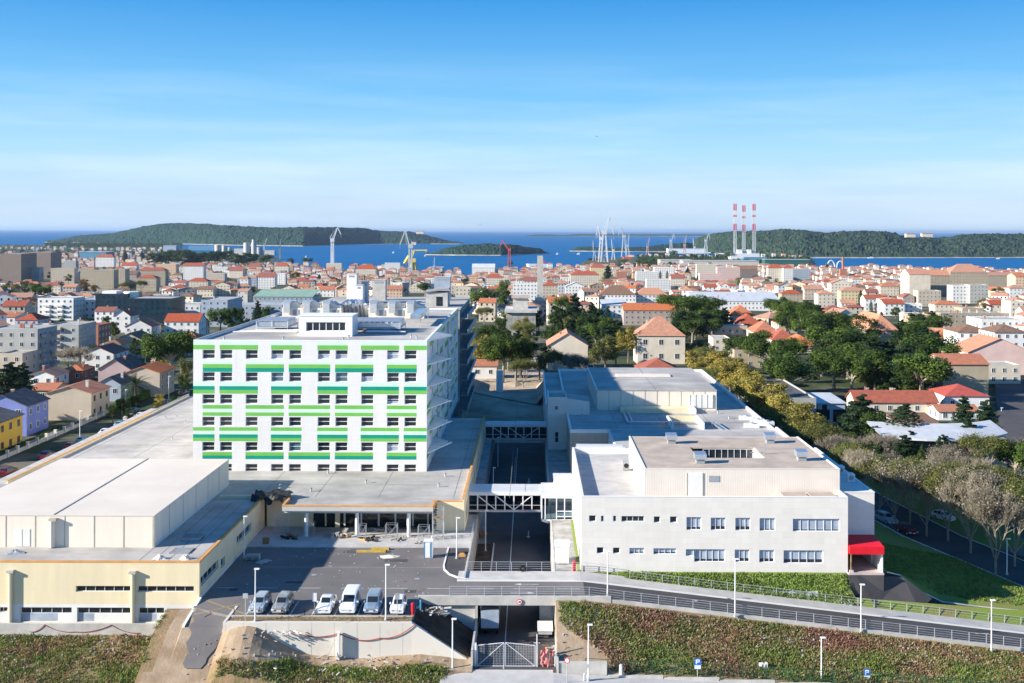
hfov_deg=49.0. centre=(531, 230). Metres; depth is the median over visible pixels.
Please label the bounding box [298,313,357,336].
rooftop penthouse
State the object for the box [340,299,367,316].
duct bundle
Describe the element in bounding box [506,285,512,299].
town house
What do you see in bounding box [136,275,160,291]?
town building
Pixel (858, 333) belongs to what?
umbrella pine
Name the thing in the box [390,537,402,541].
building rubble
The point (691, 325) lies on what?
umbrella pine
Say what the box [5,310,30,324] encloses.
town house
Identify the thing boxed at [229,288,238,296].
town house
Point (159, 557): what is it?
sand heap
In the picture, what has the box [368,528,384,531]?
building rubble
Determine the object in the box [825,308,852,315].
town house
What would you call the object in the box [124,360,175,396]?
town house
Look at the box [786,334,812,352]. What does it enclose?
barracks
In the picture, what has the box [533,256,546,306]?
memorial pillar
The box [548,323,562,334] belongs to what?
round green tree
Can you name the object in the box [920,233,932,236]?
house
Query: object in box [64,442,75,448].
parked car
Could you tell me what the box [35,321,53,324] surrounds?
town house
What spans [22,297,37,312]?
town house
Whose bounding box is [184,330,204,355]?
town house
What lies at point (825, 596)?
railing
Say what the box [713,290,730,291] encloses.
town house
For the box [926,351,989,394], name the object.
town house
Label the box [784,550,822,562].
window
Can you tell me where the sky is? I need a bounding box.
[0,0,1023,232]
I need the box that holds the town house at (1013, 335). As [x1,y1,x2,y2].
[979,322,1023,347]
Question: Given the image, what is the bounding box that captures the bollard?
[619,664,622,674]
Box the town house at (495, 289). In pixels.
[481,288,499,305]
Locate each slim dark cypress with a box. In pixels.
[604,305,611,317]
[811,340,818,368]
[858,290,861,304]
[865,426,877,451]
[869,302,872,311]
[874,447,881,484]
[915,444,927,460]
[933,436,942,448]
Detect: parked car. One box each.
[0,466,18,475]
[37,450,54,459]
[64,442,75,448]
[75,436,88,442]
[128,407,140,412]
[178,389,189,395]
[248,591,271,612]
[271,591,294,612]
[316,594,336,612]
[389,594,406,613]
[874,510,898,523]
[896,522,918,535]
[931,509,955,520]
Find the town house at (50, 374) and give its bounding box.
[30,365,70,384]
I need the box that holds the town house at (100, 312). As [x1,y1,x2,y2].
[94,305,120,326]
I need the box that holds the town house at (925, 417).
[886,412,938,422]
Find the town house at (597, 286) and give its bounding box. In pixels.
[588,282,603,292]
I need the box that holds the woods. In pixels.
[0,241,812,264]
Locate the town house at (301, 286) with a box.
[298,284,310,288]
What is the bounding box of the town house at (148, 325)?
[124,317,161,337]
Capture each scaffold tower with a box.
[274,511,288,533]
[359,523,366,538]
[385,523,397,538]
[418,524,429,539]
[432,508,443,537]
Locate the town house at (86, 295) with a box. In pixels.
[83,293,94,297]
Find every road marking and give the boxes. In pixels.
[197,600,246,614]
[217,583,1004,638]
[503,448,530,668]
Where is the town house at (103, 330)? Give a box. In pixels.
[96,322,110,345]
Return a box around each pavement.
[440,670,742,682]
[445,548,468,575]
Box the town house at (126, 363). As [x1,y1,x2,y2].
[96,354,146,381]
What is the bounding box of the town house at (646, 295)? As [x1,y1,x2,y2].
[634,288,667,302]
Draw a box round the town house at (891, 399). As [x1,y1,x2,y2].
[845,388,939,415]
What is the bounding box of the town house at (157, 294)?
[152,293,171,295]
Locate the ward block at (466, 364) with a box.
[319,297,476,417]
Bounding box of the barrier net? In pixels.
[540,648,555,666]
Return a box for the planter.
[473,543,494,570]
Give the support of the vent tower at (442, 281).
on the ward block at (466, 364)
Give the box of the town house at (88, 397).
[44,379,111,419]
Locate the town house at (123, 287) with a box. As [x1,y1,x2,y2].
[117,286,129,288]
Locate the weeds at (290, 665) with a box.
[213,656,449,682]
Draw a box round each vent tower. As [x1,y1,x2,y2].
[346,273,358,299]
[355,284,364,299]
[358,281,368,302]
[372,279,386,299]
[434,276,450,299]
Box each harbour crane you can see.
[279,239,280,258]
[330,227,340,262]
[400,230,413,271]
[403,249,426,269]
[500,240,510,266]
[596,226,603,261]
[600,217,613,261]
[618,226,626,256]
[669,234,674,255]
[704,234,709,255]
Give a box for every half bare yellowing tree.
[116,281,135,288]
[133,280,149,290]
[474,307,492,321]
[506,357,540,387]
[509,320,537,334]
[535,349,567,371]
[616,258,627,262]
[682,345,713,355]
[692,367,717,377]
[694,346,710,354]
[708,366,731,385]
[765,408,824,428]
[777,412,838,442]
[782,417,847,446]
[790,425,857,455]
[806,423,844,452]
[827,440,872,467]
[848,453,895,509]
[880,452,933,523]
[889,454,913,504]
[911,455,981,540]
[941,460,971,524]
[953,431,1015,462]
[971,476,1023,566]
[972,460,1013,472]
[985,464,1023,532]
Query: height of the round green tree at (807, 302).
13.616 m
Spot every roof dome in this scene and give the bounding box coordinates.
[780,492,807,495]
[806,492,834,495]
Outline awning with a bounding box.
[848,535,883,572]
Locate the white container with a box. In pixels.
[554,540,569,562]
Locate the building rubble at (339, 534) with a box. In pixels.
[324,532,356,537]
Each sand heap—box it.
[153,554,166,559]
[179,554,191,559]
[380,555,398,558]
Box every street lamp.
[243,516,247,559]
[254,568,259,621]
[384,564,389,619]
[451,618,456,667]
[455,517,459,558]
[484,510,488,550]
[587,624,592,680]
[607,551,610,595]
[734,558,738,616]
[820,637,825,676]
[860,584,864,631]
[990,599,995,651]
[1006,538,1010,574]
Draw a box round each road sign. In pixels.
[243,593,247,620]
[312,593,316,614]
[395,593,399,617]
[695,658,700,676]
[864,669,869,678]
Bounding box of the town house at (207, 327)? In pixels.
[206,318,209,334]
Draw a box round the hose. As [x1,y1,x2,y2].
[292,624,414,640]
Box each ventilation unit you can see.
[282,299,343,317]
[369,300,425,317]
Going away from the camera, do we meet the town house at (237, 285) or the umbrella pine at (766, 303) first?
the umbrella pine at (766, 303)
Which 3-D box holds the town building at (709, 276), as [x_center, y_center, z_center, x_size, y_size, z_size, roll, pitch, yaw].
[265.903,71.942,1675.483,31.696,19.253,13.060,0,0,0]
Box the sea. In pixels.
[0,230,1023,274]
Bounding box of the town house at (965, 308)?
[954,305,983,310]
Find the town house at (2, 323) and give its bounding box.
[0,320,10,325]
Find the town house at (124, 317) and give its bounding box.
[113,308,139,332]
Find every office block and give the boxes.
[95,290,141,309]
[127,296,184,323]
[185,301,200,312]
[201,296,241,326]
[242,302,282,320]
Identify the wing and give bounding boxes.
[543,371,560,433]
[814,447,931,607]
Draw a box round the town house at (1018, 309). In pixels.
[1014,306,1023,313]
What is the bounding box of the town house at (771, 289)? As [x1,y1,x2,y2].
[763,286,774,292]
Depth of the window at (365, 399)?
181.30 m
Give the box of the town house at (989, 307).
[974,303,992,310]
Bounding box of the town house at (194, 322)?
[163,313,206,337]
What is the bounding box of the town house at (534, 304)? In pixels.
[528,302,540,317]
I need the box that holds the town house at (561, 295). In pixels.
[557,294,572,296]
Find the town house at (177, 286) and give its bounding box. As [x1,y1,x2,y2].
[171,284,186,289]
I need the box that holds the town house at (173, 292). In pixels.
[162,288,176,295]
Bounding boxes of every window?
[0,607,7,610]
[21,607,71,612]
[77,586,129,590]
[78,607,129,612]
[138,586,193,591]
[139,608,163,612]
[201,562,215,583]
[203,350,214,357]
[203,372,214,380]
[203,394,214,402]
[203,417,214,425]
[203,442,214,450]
[220,394,231,402]
[220,417,231,425]
[220,442,231,450]
[221,350,231,358]
[221,372,231,380]
[237,524,249,542]
[246,350,257,358]
[246,372,257,380]
[246,394,257,402]
[246,417,257,425]
[246,442,257,450]
[246,464,256,470]
[271,395,282,403]
[271,417,282,425]
[271,442,282,450]
[271,464,282,470]
[272,350,283,358]
[272,372,283,380]
[289,372,300,380]
[289,395,300,403]
[289,417,300,425]
[289,442,300,450]
[289,464,300,470]
[290,350,300,358]
[306,322,345,330]
[318,350,329,358]
[318,372,329,381]
[318,395,329,403]
[318,417,329,425]
[318,442,329,450]
[318,464,329,470]
[335,442,347,450]
[335,464,347,470]
[336,350,347,358]
[336,373,347,381]
[336,395,347,403]
[336,417,347,425]
[361,373,373,381]
[361,395,373,403]
[361,417,372,425]
[361,442,372,450]
[361,464,372,470]
[362,350,373,358]
[387,350,398,358]
[387,373,398,381]
[387,395,398,403]
[387,417,398,425]
[387,442,398,450]
[387,464,398,470]
[404,442,415,450]
[404,464,415,470]
[405,350,416,358]
[405,373,416,381]
[405,395,416,403]
[405,417,415,425]
[555,432,558,441]
[589,515,595,520]
[597,547,603,552]
[613,548,619,552]
[621,516,643,520]
[629,548,643,552]
[643,339,647,344]
[643,353,647,358]
[653,548,675,553]
[654,516,659,521]
[659,339,663,344]
[670,516,676,521]
[686,517,700,529]
[686,549,693,555]
[694,549,724,561]
[703,449,752,457]
[711,518,724,529]
[735,518,749,529]
[735,550,748,561]
[759,550,773,561]
[760,518,774,529]
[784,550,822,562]
[793,519,838,530]
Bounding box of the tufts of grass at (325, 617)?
[228,615,406,621]
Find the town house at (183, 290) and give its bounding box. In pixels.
[177,286,196,295]
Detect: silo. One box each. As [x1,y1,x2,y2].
[215,240,275,254]
[496,370,507,392]
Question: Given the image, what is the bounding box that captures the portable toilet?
[424,536,433,557]
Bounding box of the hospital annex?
[0,484,264,627]
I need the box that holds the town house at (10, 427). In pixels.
[0,407,24,449]
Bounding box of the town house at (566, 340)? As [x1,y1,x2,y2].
[546,328,588,369]
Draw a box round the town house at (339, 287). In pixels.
[335,285,344,296]
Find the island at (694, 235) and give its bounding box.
[528,234,707,236]
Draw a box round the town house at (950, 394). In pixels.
[927,384,990,410]
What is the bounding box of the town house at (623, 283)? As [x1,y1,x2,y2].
[617,282,629,284]
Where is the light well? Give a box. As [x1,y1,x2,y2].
[666,415,704,429]
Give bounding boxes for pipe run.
[233,329,405,332]
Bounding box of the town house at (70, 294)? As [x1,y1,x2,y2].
[61,292,77,295]
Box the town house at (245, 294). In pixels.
[238,288,252,301]
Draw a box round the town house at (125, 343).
[99,336,132,354]
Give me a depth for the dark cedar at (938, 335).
426.34 m
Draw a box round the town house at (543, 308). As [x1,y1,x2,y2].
[541,306,545,316]
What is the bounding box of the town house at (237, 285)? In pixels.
[229,282,240,288]
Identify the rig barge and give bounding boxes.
[728,249,759,259]
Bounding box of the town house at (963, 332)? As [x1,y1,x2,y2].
[944,323,978,343]
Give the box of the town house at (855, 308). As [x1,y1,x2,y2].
[841,304,864,313]
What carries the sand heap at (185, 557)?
on the hospital annex
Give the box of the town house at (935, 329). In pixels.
[927,327,944,331]
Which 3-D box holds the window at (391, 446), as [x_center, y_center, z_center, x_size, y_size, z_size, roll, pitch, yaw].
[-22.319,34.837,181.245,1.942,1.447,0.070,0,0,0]
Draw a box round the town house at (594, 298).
[585,293,604,307]
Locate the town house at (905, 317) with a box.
[903,313,928,323]
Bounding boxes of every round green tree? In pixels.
[106,405,119,422]
[123,407,136,418]
[128,337,142,357]
[128,394,142,407]
[146,252,165,262]
[159,249,178,263]
[171,250,193,264]
[185,252,202,262]
[202,251,219,262]
[212,250,226,261]
[228,253,244,263]
[242,252,254,263]
[260,306,274,316]
[493,317,507,335]
[526,342,552,379]
[536,309,545,334]
[545,317,559,331]
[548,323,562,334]
[551,307,567,325]
[602,323,621,337]
[675,310,695,339]
[765,350,788,367]
[779,312,798,333]
[799,301,814,307]
[833,439,859,470]
[848,314,881,337]
[862,441,881,473]
[874,371,894,389]
[883,329,918,349]
[889,364,921,389]
[890,334,907,349]
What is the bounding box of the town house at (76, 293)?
[58,292,82,295]
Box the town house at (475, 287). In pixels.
[468,286,481,302]
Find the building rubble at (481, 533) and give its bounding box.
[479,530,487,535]
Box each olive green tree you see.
[0,282,15,291]
[9,281,31,293]
[64,274,71,283]
[177,357,192,383]
[289,271,300,277]
[470,332,482,349]
[494,311,505,325]
[508,354,529,377]
[514,324,537,341]
[562,316,573,326]
[587,347,600,364]
[593,334,617,366]
[685,343,696,356]
[690,341,704,357]
[855,367,875,389]
[976,298,988,304]
[976,303,987,310]
[990,287,1005,290]
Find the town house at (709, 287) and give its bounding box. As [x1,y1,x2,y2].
[702,283,716,291]
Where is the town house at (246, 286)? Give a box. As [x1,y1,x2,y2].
[242,284,250,288]
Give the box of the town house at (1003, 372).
[988,361,1020,383]
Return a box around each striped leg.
[733,204,736,252]
[742,205,745,252]
[752,204,755,252]
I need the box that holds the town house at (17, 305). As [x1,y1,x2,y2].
[0,300,34,312]
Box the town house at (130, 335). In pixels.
[119,330,151,357]
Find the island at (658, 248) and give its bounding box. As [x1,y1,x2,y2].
[569,242,695,251]
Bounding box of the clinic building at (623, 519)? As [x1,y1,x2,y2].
[572,447,847,577]
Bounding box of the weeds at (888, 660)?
[557,599,1023,682]
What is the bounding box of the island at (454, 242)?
[364,241,462,244]
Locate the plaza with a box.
[247,526,471,547]
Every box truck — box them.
[481,605,499,632]
[539,605,554,622]
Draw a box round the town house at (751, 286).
[748,282,758,291]
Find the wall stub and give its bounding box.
[325,632,339,660]
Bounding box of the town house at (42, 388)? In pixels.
[32,378,69,395]
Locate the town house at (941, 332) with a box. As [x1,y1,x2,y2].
[934,329,943,338]
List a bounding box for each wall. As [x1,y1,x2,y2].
[0,410,107,460]
[0,623,157,635]
[223,606,466,658]
[463,530,476,665]
[546,449,558,672]
[559,661,606,675]
[608,675,827,682]
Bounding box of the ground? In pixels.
[0,245,1023,682]
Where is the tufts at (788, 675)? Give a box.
[585,658,1023,682]
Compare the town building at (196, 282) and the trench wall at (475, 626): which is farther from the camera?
the town building at (196, 282)
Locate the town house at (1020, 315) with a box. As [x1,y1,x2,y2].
[1014,311,1023,318]
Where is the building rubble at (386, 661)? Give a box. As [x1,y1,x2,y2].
[260,654,431,680]
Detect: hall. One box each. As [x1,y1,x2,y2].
[0,458,228,547]
[253,289,319,303]
[504,295,536,335]
[587,367,716,413]
[621,303,675,324]
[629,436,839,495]
[688,292,778,310]
[866,420,1007,467]
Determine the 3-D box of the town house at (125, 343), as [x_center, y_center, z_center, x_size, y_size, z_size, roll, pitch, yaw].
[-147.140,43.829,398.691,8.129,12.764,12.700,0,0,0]
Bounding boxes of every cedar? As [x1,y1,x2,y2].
[0,362,36,394]
[13,362,37,388]
[121,251,128,259]
[251,300,261,320]
[514,330,521,338]
[561,293,584,329]
[563,319,575,333]
[578,328,596,350]
[585,302,598,316]
[594,324,614,352]
[602,265,612,278]
[671,311,691,337]
[693,312,713,337]
[716,307,734,324]
[805,340,830,376]
[809,319,835,349]
[814,305,825,311]
[836,408,856,429]
[838,394,878,438]
[849,335,892,386]
[864,426,886,455]
[879,340,898,372]
[880,343,939,389]
[883,403,923,426]
[892,434,918,460]
[894,319,906,339]
[908,430,928,460]
[918,325,929,337]
[928,434,952,457]
[933,331,942,343]
[950,396,976,422]
[960,419,976,427]
[972,399,1005,437]
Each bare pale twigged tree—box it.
[51,346,95,366]
[559,352,586,368]
[566,356,595,368]
[813,433,852,463]
[816,433,866,464]
[840,447,879,484]
[855,430,899,454]
[860,456,915,523]
[881,452,910,461]
[887,459,949,536]
[900,459,947,515]
[922,452,962,504]
[925,445,971,463]
[928,460,1002,552]
[929,441,972,458]
[954,480,1023,576]
[961,457,997,467]
[966,465,1013,536]
[1008,436,1023,475]
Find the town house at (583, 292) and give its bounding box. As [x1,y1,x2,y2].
[578,288,598,300]
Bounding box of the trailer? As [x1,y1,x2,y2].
[537,621,552,635]
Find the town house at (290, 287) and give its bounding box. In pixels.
[281,285,297,288]
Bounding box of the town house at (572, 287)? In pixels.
[565,282,584,296]
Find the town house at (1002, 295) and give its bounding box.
[991,292,1008,299]
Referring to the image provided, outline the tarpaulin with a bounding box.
[251,489,292,504]
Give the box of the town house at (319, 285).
[315,283,327,291]
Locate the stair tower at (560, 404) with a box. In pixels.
[547,390,588,449]
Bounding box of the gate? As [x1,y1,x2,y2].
[474,634,539,666]
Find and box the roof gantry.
[410,308,428,325]
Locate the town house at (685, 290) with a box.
[681,287,692,295]
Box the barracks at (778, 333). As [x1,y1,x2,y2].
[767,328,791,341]
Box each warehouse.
[80,251,114,259]
[163,245,178,251]
[188,246,214,249]
[428,267,443,274]
[666,248,705,253]
[741,257,766,259]
[762,259,810,266]
[955,334,1023,374]
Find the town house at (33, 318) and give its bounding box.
[15,312,50,324]
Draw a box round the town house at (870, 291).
[862,288,878,293]
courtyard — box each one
[472,369,542,403]
[524,356,543,381]
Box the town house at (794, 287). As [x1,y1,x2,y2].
[785,284,801,292]
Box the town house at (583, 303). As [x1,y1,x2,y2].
[579,299,590,308]
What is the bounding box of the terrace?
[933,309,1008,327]
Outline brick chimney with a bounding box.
[839,257,846,277]
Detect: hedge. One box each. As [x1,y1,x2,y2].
[0,426,61,455]
[112,389,150,407]
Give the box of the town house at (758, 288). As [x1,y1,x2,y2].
[752,286,766,291]
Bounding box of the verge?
[230,616,411,620]
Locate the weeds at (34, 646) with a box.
[0,610,166,682]
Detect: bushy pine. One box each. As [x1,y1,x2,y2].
[101,316,111,327]
[111,321,120,338]
[115,398,129,417]
[152,253,167,262]
[177,379,189,389]
[178,249,196,262]
[195,251,207,262]
[221,250,232,260]
[222,307,239,326]
[233,254,247,263]
[236,308,244,323]
[250,253,259,261]
[496,280,510,304]
[551,295,572,329]
[575,315,591,327]
[576,321,590,335]
[590,308,603,315]
[592,316,601,324]
[597,315,613,326]
[611,320,622,326]
[692,310,706,335]
[765,350,798,380]
[774,304,798,331]
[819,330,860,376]
[847,432,859,441]
[858,410,886,435]
[863,349,892,389]
[890,307,899,318]
[900,342,933,354]
[907,313,926,321]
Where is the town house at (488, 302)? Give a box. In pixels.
[478,297,497,321]
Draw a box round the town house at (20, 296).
[11,292,36,299]
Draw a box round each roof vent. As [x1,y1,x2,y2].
[739,414,753,419]
[744,422,758,427]
[750,417,764,422]
[759,419,773,425]
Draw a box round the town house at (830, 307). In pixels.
[823,305,842,309]
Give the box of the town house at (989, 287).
[988,286,1003,296]
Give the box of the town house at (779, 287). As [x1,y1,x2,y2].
[774,283,788,292]
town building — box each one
[31,267,43,280]
[41,282,64,293]
[51,267,77,283]
[64,261,78,268]
[80,267,98,289]
[89,260,95,266]
[94,268,118,292]
[96,254,115,267]
[119,269,129,284]
[121,263,138,268]
[130,271,140,288]
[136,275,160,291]
[138,267,168,285]
[156,264,178,274]
[184,263,205,280]
[188,278,210,287]
[197,286,216,296]
[206,273,226,280]
[213,267,229,271]
[213,281,233,295]
[229,267,244,277]
[247,263,262,268]
[258,273,277,288]
[275,262,289,271]
[276,273,286,284]
[319,286,335,296]
[326,263,341,268]
[356,265,376,275]
[387,285,403,296]
[410,281,424,292]
[451,285,466,296]
[455,286,470,303]
[472,264,494,274]
[486,274,502,284]
[513,283,536,301]
[523,277,536,282]
[543,281,557,297]
[570,271,599,285]
[590,264,605,279]
[616,271,626,278]
[635,271,658,280]
[645,278,670,291]
[653,266,673,278]
[670,274,684,285]
[696,264,716,277]
[698,272,720,280]
[708,335,729,350]
[712,324,746,334]
[716,267,739,280]
[728,348,768,367]
[739,265,757,277]
[766,264,782,281]
[778,290,802,301]
[782,264,792,281]
[793,269,810,279]
[802,285,823,299]
[814,290,834,306]
[827,279,851,298]
[837,287,862,302]
[850,311,897,349]
[860,294,882,310]
[876,282,899,295]
[877,299,904,315]
[898,292,913,302]
[905,302,921,312]
[913,290,940,305]
[928,300,961,311]
[947,284,967,302]
[964,283,987,303]
[966,315,1023,327]
[983,300,1000,311]
[1001,299,1023,316]
[1004,284,1023,297]
[1007,273,1023,287]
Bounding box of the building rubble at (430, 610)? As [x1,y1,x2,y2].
[416,605,451,615]
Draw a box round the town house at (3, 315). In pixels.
[0,309,7,321]
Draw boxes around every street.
[723,386,1023,585]
[995,379,1023,442]
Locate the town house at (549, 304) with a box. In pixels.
[546,297,572,324]
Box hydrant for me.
[411,603,414,614]
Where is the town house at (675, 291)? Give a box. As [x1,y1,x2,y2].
[669,290,681,294]
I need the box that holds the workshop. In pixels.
[755,379,815,420]
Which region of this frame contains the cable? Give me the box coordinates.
[29,625,131,632]
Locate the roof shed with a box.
[424,287,450,306]
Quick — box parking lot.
[193,547,584,616]
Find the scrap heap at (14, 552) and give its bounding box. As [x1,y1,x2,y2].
[4,549,26,554]
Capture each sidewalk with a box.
[457,571,631,585]
[630,579,1023,631]
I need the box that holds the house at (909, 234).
[904,233,915,236]
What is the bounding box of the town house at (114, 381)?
[100,371,133,400]
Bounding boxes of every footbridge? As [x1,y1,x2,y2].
[469,484,540,511]
[485,421,546,439]
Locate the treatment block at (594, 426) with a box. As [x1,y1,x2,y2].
[558,369,788,469]
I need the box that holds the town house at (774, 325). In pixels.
[771,321,803,332]
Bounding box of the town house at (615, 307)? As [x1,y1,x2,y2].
[600,299,625,317]
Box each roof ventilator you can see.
[665,432,676,443]
[693,451,706,463]
[763,432,775,442]
[794,448,808,460]
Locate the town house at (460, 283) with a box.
[454,281,467,284]
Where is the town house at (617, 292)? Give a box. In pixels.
[598,285,635,302]
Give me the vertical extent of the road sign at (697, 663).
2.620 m
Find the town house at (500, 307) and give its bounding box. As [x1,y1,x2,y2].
[497,303,512,317]
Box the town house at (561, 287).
[555,281,568,293]
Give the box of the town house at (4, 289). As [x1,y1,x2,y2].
[0,287,10,292]
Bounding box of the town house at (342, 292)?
[338,286,346,296]
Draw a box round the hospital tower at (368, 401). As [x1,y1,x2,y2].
[193,308,457,470]
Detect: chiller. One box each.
[256,317,297,329]
[358,317,405,332]
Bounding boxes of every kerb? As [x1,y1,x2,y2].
[231,615,413,619]
[418,595,1023,651]
[443,547,465,578]
[457,580,1023,633]
[742,397,1023,560]
[875,520,1023,586]
[887,571,1012,609]
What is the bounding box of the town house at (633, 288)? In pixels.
[623,285,636,292]
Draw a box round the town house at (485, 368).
[472,359,498,378]
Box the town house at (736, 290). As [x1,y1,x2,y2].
[731,289,744,291]
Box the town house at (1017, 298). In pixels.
[1004,296,1023,300]
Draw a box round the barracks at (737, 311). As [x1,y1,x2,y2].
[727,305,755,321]
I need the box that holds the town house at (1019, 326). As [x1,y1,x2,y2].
[1015,323,1023,330]
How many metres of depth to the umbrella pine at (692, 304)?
562.77 m
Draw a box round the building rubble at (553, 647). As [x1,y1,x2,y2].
[542,644,555,650]
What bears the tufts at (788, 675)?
on the ground
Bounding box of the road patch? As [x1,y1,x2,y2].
[229,551,697,601]
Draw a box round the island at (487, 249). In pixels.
[425,243,547,255]
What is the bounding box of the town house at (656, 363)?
[634,358,677,367]
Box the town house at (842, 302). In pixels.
[837,299,855,306]
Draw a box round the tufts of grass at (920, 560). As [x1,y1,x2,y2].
[624,543,1023,605]
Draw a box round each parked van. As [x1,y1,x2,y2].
[339,584,361,612]
[363,588,383,612]
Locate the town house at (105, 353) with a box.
[82,343,128,369]
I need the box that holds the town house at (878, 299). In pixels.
[876,295,895,313]
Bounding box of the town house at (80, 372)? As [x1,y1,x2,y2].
[64,361,95,381]
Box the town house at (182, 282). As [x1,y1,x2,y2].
[173,280,188,285]
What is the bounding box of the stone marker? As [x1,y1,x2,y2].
[759,662,767,668]
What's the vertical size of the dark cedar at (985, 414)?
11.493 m
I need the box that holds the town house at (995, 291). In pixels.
[989,290,1005,297]
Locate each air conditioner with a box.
[623,460,628,470]
[836,465,844,473]
[845,472,854,481]
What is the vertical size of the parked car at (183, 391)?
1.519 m
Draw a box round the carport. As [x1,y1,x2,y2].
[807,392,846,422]
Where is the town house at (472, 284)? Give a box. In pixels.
[465,282,479,285]
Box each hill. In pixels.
[46,223,451,245]
[691,229,1023,257]
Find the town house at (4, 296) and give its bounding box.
[0,291,15,308]
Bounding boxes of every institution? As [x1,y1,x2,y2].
[900,269,930,294]
[927,269,950,295]
[946,264,987,284]
[988,272,1015,286]
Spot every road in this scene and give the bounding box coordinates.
[473,443,556,672]
[583,582,1023,646]
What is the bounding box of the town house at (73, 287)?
[63,284,81,291]
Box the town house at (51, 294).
[42,293,57,296]
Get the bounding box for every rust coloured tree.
[78,279,91,288]
[89,285,96,291]
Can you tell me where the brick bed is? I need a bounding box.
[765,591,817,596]
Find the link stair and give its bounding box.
[541,473,572,523]
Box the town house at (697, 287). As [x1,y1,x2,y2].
[686,286,700,290]
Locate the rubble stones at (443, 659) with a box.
[0,608,1023,682]
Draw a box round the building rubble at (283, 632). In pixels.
[261,630,306,641]
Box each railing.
[449,586,1023,645]
[478,562,617,575]
[629,571,1023,622]
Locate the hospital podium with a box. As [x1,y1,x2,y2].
[0,394,516,536]
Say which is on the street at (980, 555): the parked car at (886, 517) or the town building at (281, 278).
the parked car at (886, 517)
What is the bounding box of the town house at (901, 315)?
[900,311,917,319]
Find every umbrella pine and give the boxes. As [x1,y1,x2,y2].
[28,283,52,294]
[139,336,170,361]
[140,329,195,365]
[168,332,199,374]
[206,308,232,330]
[257,254,272,262]
[301,258,313,261]
[416,283,430,296]
[468,287,498,303]
[471,324,497,338]
[480,330,510,352]
[481,332,525,382]
[504,336,534,380]
[540,330,554,339]
[583,322,603,349]
[610,329,630,337]
[655,293,687,307]
[668,296,705,313]
[668,313,699,323]
[669,250,678,254]
[680,317,706,342]
[687,316,706,339]
[688,294,717,310]
[696,318,723,334]
[697,310,719,334]
[709,298,727,310]
[722,335,742,352]
[732,334,768,354]
[748,329,773,341]
[748,337,788,359]
[757,354,822,382]
[762,297,781,310]
[768,339,800,353]
[770,300,800,311]
[771,314,793,330]
[783,337,809,355]
[787,303,815,313]
[789,318,807,339]
[796,308,816,319]
[798,312,844,328]
[802,323,853,345]
[807,348,861,389]
[811,310,839,319]
[818,312,854,328]
[825,314,848,325]
[825,343,857,378]
[825,355,876,389]
[835,339,882,357]
[838,312,858,319]
[844,327,863,335]
[859,333,880,341]
[892,351,956,389]
[896,321,935,335]
[899,331,962,352]
[900,363,936,389]
[906,319,936,327]
[918,313,953,327]
[991,437,1023,473]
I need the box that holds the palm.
[117,370,151,398]
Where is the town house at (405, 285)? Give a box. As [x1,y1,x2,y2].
[391,282,408,294]
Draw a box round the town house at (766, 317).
[753,311,775,325]
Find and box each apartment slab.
[0,252,36,281]
[21,252,61,278]
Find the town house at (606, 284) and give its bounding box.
[603,282,614,288]
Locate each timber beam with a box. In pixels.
[356,550,386,552]
[371,547,389,549]
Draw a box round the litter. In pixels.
[238,548,433,598]
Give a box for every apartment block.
[0,323,59,371]
[0,349,37,379]
[38,295,84,319]
[48,319,95,360]
[85,295,94,318]
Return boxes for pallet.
[245,553,260,560]
[255,559,271,564]
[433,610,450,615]
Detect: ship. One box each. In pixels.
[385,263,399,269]
[526,261,546,267]
[645,251,667,253]
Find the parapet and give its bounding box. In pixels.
[576,444,622,446]
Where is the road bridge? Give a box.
[418,595,610,635]
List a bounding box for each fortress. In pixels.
[658,259,689,264]
[680,260,758,266]
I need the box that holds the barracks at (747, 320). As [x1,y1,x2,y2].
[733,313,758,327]
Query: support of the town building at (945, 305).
on the ground
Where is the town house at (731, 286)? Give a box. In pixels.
[727,283,735,289]
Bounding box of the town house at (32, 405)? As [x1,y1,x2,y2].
[0,387,50,435]
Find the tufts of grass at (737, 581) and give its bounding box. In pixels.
[623,571,851,603]
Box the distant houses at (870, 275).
[0,245,1023,290]
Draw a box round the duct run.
[622,411,727,429]
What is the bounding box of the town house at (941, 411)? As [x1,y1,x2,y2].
[927,404,978,419]
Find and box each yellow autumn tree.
[152,401,160,407]
[154,394,165,405]
[471,338,489,358]
[515,316,530,332]
[605,336,625,367]
[616,324,637,362]
[685,350,705,367]
[689,357,707,368]
[702,351,722,375]
[704,342,715,349]
[706,349,730,364]
[706,358,730,383]
[712,357,745,388]
[716,364,735,391]
[723,361,751,384]
[724,369,752,399]
[731,376,753,407]
[732,367,767,385]
[740,381,766,414]
[742,375,776,413]
[748,387,778,419]
[750,383,788,420]
[759,392,799,428]
[759,393,793,426]
[765,398,801,425]
[774,402,814,419]
[788,410,824,444]
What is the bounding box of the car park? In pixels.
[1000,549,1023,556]
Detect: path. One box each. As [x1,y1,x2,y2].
[183,608,225,668]
[883,572,985,607]
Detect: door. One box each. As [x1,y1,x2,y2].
[14,529,29,545]
[21,613,71,620]
[78,613,129,620]
[139,613,163,620]
[425,543,429,556]
[436,297,442,305]
[686,473,702,495]
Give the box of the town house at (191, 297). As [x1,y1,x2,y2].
[180,292,201,301]
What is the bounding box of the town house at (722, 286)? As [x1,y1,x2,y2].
[718,283,728,289]
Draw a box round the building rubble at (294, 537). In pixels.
[280,533,297,539]
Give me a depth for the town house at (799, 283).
1133.17 m
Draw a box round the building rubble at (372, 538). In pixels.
[358,535,379,541]
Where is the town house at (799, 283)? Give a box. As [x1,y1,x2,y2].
[791,281,807,286]
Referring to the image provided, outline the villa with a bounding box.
[633,316,684,363]
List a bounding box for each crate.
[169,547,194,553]
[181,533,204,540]
[262,537,269,543]

